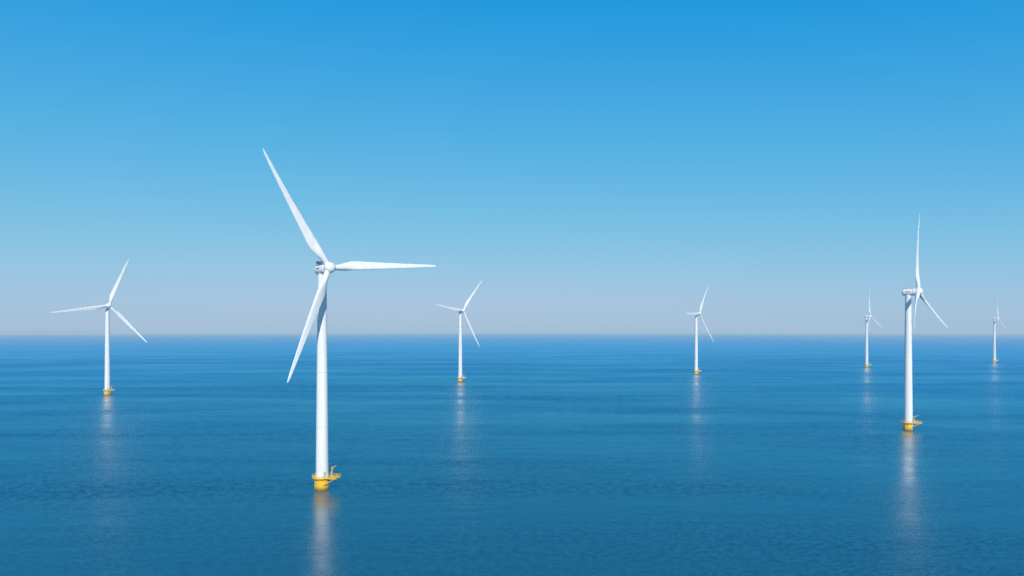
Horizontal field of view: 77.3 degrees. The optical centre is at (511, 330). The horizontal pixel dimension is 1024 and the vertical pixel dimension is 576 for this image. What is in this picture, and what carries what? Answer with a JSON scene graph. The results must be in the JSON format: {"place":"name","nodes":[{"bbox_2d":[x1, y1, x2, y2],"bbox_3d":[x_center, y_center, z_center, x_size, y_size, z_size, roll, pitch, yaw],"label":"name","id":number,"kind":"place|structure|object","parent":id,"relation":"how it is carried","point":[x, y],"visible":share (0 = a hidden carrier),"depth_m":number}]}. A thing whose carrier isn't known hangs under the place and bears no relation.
{"place":"outdoors","nodes":[
{"label":"outdoors","id":0,"kind":"place"},
{"bbox_2d":[0,331,1023,575],"bbox_3d":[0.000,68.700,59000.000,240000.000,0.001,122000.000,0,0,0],"label":"water","id":1,"kind":"structure","parent":0,"point":[602,453],"depth_m":355.44},
{"bbox_2d":[50,259,146,395],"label":"turbine","id":2,"kind":"object","parent":1,"relation":"in","point":[107,390],"visible":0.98,"depth_m":674.32},
{"bbox_2d":[263,149,434,492],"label":"turbine","id":3,"kind":"object","parent":1,"relation":"in","point":[323,271],"visible":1,"depth_m":272.16},
{"bbox_2d":[436,281,481,382],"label":"turbine","id":4,"kind":"object","parent":1,"relation":"in","point":[460,376],"visible":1,"depth_m":849.88},
{"bbox_2d":[686,285,713,374],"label":"turbine","id":5,"kind":"object","parent":1,"relation":"in","point":[696,370],"visible":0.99,"depth_m":995.32},
{"bbox_2d":[864,294,882,367],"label":"turbine","id":6,"kind":"object","parent":1,"relation":"in","point":[869,316],"visible":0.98,"depth_m":1180.03},
{"bbox_2d":[901,215,947,431],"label":"turbine","id":7,"kind":"object","parent":1,"relation":"in","point":[909,421],"visible":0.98,"depth_m":435.68},
{"bbox_2d":[992,301,1005,362],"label":"turbine","id":8,"kind":"object","parent":1,"relation":"in","point":[994,360],"visible":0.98,"depth_m":1350.07},
{"bbox_2d":[0,0,1023,330],"label":"sky","id":9,"kind":"structure","parent":0,"point":[597,165]}
]}

